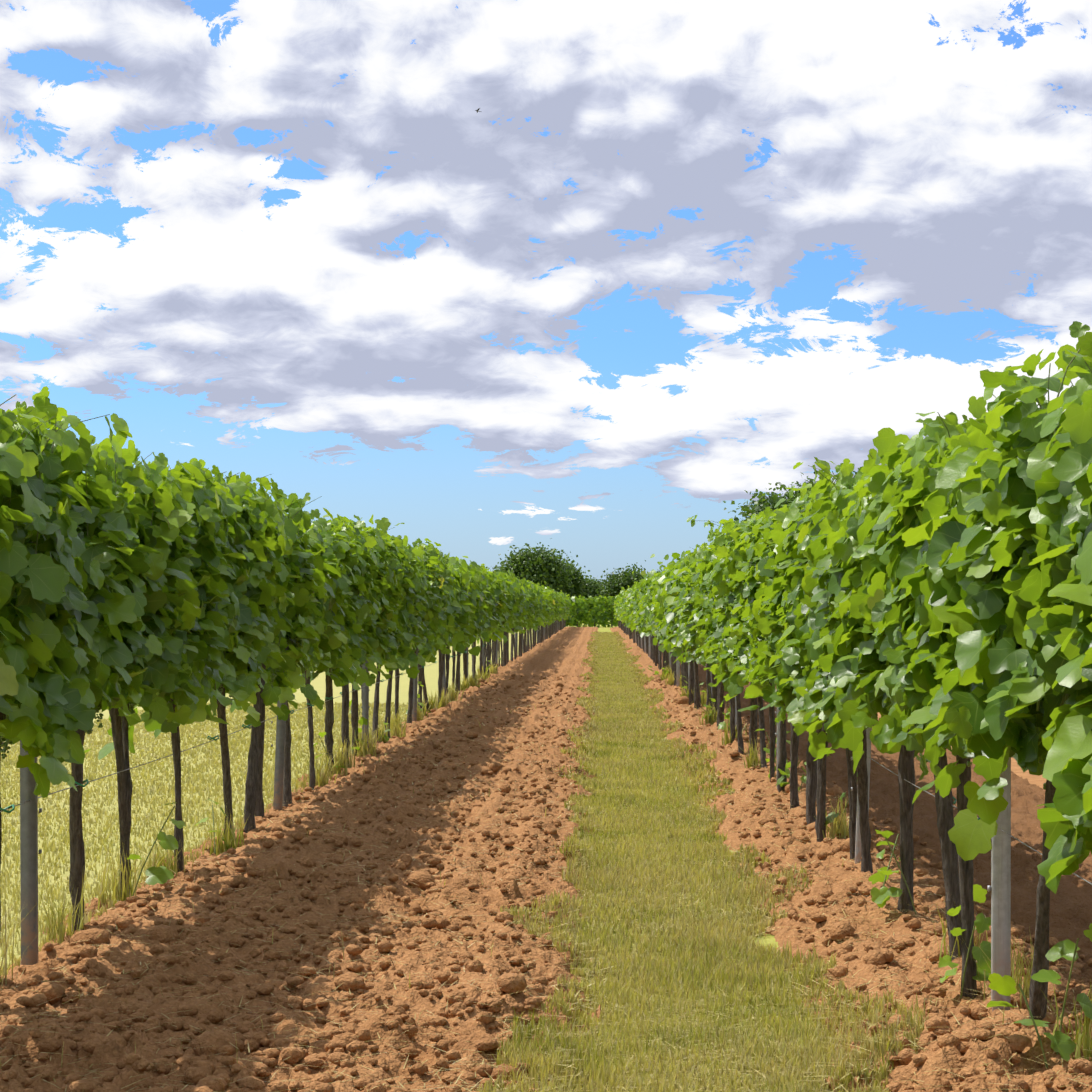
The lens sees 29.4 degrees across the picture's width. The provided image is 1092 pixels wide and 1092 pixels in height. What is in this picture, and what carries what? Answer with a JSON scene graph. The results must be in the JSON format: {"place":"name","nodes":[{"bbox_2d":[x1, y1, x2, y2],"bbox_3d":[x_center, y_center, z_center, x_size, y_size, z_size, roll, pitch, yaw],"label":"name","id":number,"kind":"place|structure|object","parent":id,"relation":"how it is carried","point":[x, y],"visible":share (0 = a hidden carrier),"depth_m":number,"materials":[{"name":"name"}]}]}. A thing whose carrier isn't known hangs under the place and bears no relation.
{"place":"outdoors","nodes":[
{"label":"outdoors","id":0,"kind":"place"},
{"bbox_2d":[0,701,423,975],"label":"lawn grass","id":1,"kind":"structure","parent":0,"point":[143,793],"depth_m":15.55,"materials":[{"name":"yellow plant"}]},
{"bbox_2d":[0,542,491,811],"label":"vine trellis wires","id":2,"kind":"object","parent":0,"point":[169,755],"visible":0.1,"depth_m":9.48,"materials":[{"name":"grey metal"}]},
{"bbox_2d":[0,621,1046,1091],"bbox_3d":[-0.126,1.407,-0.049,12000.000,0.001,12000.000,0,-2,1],"label":"ground","id":3,"kind":"structure","parent":0,"point":[430,673],"depth_m":15.65,"materials":[{"name":"yellow plant"}]},
{"bbox_2d":[0,662,497,981],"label":"grass tufts","id":4,"kind":"object","parent":3,"relation":"on","point":[231,841],"visible":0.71,"depth_m":11.20,"materials":[{"name":"green plant"}]},
{"bbox_2d":[20,618,562,964],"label":"trellis posts","id":5,"kind":"object","parent":3,"relation":"on","point":[30,852],"visible":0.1,"depth_m":7.61,"materials":[{"name":"grey metal"}]},
{"bbox_2d":[0,643,489,812],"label":"vine ties","id":6,"kind":"object","parent":5,"relation":"attached to","point":[77,783],"visible":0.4,"depth_m":11.19,"materials":[{"name":"green"}]},
{"bbox_2d":[0,626,600,1091],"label":"tilled soil","id":7,"kind":"structure","parent":3,"relation":"on","point":[564,652],"depth_m":8.97,"materials":[{"name":"brown soil"}]},
{"bbox_2d":[0,886,41,990],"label":"dry tussock","id":8,"kind":"object","parent":7,"relation":"on","point":[4,957],"visible":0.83,"depth_m":7.18,"materials":[{"name":"yellow plant"}]},
{"bbox_2d":[0,619,565,977],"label":"grapevine trunks","id":9,"kind":"object","parent":7,"relation":"on","point":[254,805],"visible":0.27,"depth_m":12.20,"materials":[{"name":"brown plant"}]},
{"bbox_2d":[0,386,453,797],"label":"vine leaves","id":10,"kind":"object","parent":9,"relation":"on","point":[73,635],"visible":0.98,"depth_m":9.15,"materials":[{"name":"green plant"}]},
{"bbox_2d":[0,649,418,758],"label":"grape clusters","id":11,"kind":"object","parent":10,"relation":"on","point":[6,747],"visible":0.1,"depth_m":8.75,"materials":[{"name":"green plant"}]},
{"bbox_2d":[0,394,438,672],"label":"vine shoots","id":12,"kind":"object","parent":10,"relation":"on","point":[36,552],"visible":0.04,"depth_m":8.61,"materials":[{"name":"green plant"}]},
{"bbox_2d":[445,553,546,655],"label":"vine leaves","id":13,"kind":"object","parent":9,"relation":"attached to","point":[483,602],"visible":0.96,"depth_m":34.05,"materials":[{"name":"green plant"}]},
{"bbox_2d":[534,585,570,627],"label":"vine leaves","id":14,"kind":"object","parent":9,"relation":"attached to","point":[552,605],"visible":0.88,"depth_m":79.49,"materials":[{"name":"green plant"}]},
{"bbox_2d":[0,692,596,1091],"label":"stones","id":15,"kind":"object","parent":7,"relation":"on","point":[440,880],"visible":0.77,"depth_m":7.56,"materials":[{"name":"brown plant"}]},
{"bbox_2d":[127,658,500,895],"bbox_3d":[-1.522,1.740,22.158,0.630,0.507,31.377,0,-2,1],"label":"vine row sucker","id":16,"kind":"object","parent":7,"relation":"on","point":[161,875],"depth_m":9.20,"materials":[{"name":"green plant"}]},
{"bbox_2d":[486,554,505,572],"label":"tree","id":17,"kind":"object","parent":3,"relation":"on","point":[496,569],"depth_m":262.01,"materials":[{"name":"green plant"}]},
{"bbox_2d":[494,538,581,594],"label":"tree","id":18,"kind":"object","parent":3,"relation":"on","point":[539,566],"visible":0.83,"depth_m":247.86,"materials":[{"name":"green plant"}]},
{"bbox_2d":[558,555,597,597],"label":"tree","id":19,"kind":"object","parent":3,"relation":"on","point":[576,590],"visible":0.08,"depth_m":255.09,"materials":[{"name":"green plant"}]},
{"bbox_2d":[554,596,617,627],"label":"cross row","id":20,"kind":"object","parent":3,"relation":"on","point":[581,616],"depth_m":137.82,"materials":[{"name":"green plant"}]},
{"bbox_2d":[570,595,615,626],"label":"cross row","id":21,"kind":"object","parent":3,"relation":"on","point":[593,610],"depth_m":143.82,"materials":[{"name":"green plant"}]},
{"bbox_2d":[581,575,604,598],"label":"tree","id":22,"kind":"object","parent":3,"relation":"on","point":[592,589],"visible":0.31,"depth_m":298.07,"materials":[{"name":"green plant"}]},
{"bbox_2d":[569,595,617,626],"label":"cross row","id":23,"kind":"object","parent":3,"relation":"on","point":[600,596],"depth_m":140.81,"materials":[{"name":"green plant"}]},
{"bbox_2d":[595,560,646,598],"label":"tree","id":24,"kind":"object","parent":3,"relation":"on","point":[614,584],"visible":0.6,"depth_m":260.38,"materials":[{"name":"green plant"}]},
{"bbox_2d":[460,631,946,1091],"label":"grass strip blades","id":25,"kind":"object","parent":3,"relation":"on","point":[632,727],"visible":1,"depth_m":8.20,"materials":[{"name":"green plant"}]},
{"bbox_2d":[719,475,834,523],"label":"tree","id":26,"kind":"object","parent":3,"relation":"on","point":[762,503],"visible":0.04,"depth_m":203.90,"materials":[{"name":"green plant"}]},
{"bbox_2d":[628,627,1010,1011],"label":"trellis posts","id":27,"kind":"object","parent":3,"relation":"on","point":[999,888],"depth_m":6.60,"materials":[{"name":"grey metal"}]},
{"bbox_2d":[613,584,635,631],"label":"vine row leaves","id":28,"kind":"object","parent":27,"relation":"attached to","point":[624,609],"visible":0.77,"depth_m":77.92,"materials":[{"name":"green plant"}]},
{"bbox_2d":[676,321,1091,893],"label":"vine row leaves","id":29,"kind":"object","parent":27,"relation":"attached to","point":[904,600],"visible":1,"depth_m":6.47,"materials":[{"name":"green plant"}]},
{"bbox_2d":[710,668,1091,884],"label":"vine trellis wires","id":30,"kind":"object","parent":27,"relation":"attached to","point":[977,817],"visible":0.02,"depth_m":6.49,"materials":[{"name":"grey metal"}]},
{"bbox_2d":[802,469,858,486],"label":"tree","id":31,"kind":"object","parent":3,"relation":"on","point":[833,479],"depth_m":207.44,"materials":[{"name":"green plant"}]},
{"bbox_2d":[610,627,1091,1091],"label":"tilled soil","id":32,"kind":"structure","parent":3,"relation":"on","point":[1070,915],"depth_m":9.55,"materials":[{"name":"brown soil"}]},
{"bbox_2d":[0,672,1091,1091],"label":"soil clods","id":33,"kind":"object","parent":32,"relation":"on","point":[200,1074],"visible":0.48,"depth_m":7.57,"materials":[{"name":"brown soil"}]},
{"bbox_2d":[618,619,1055,1019],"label":"grapevine trunks","id":34,"kind":"object","parent":32,"relation":"on","point":[959,889],"visible":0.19,"depth_m":8.71,"materials":[{"name":"brown plant"}]},
{"bbox_2d":[630,551,701,661],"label":"vine row leaves","id":35,"kind":"object","parent":34,"relation":"attached to","point":[656,605],"visible":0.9,"depth_m":33.71,"materials":[{"name":"green plant"}]},
{"bbox_2d":[699,663,979,819],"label":"vine ties","id":36,"kind":"object","parent":34,"relation":"attached to","point":[954,802],"visible":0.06,"depth_m":7.61,"materials":[{"name":"green"}]},
{"bbox_2d":[717,648,1045,789],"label":"grape clusters","id":37,"kind":"object","parent":34,"relation":"on","point":[969,763],"depth_m":6.39,"materials":[{"name":"green food"}]},
{"bbox_2d":[690,349,1091,714],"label":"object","id":38,"kind":"object","parent":34,"relation":"attached to","point":[1065,697],"depth_m":5.73,"materials":[{"name":"green plant"}]},
{"bbox_2d":[648,661,1091,1067],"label":"vine sucker","id":39,"kind":"object","parent":32,"relation":"on","point":[1063,1045],"depth_m":6.79,"materials":[{"name":"green plant"}]},
{"bbox_2d":[659,664,1091,1061],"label":"weed tufts","id":40,"kind":"object","parent":32,"relation":"on","point":[834,830],"visible":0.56,"depth_m":7.45,"materials":[{"name":"green plant"}]},
{"bbox_2d":[662,697,1091,1089],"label":"stones","id":41,"kind":"object","parent":32,"relation":"on","point":[1003,1023],"visible":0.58,"depth_m":7.36,"materials":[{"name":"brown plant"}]},
{"bbox_2d":[0,0,1091,581],"label":"sky","id":42,"kind":"structure","parent":0,"point":[676,257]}
]}

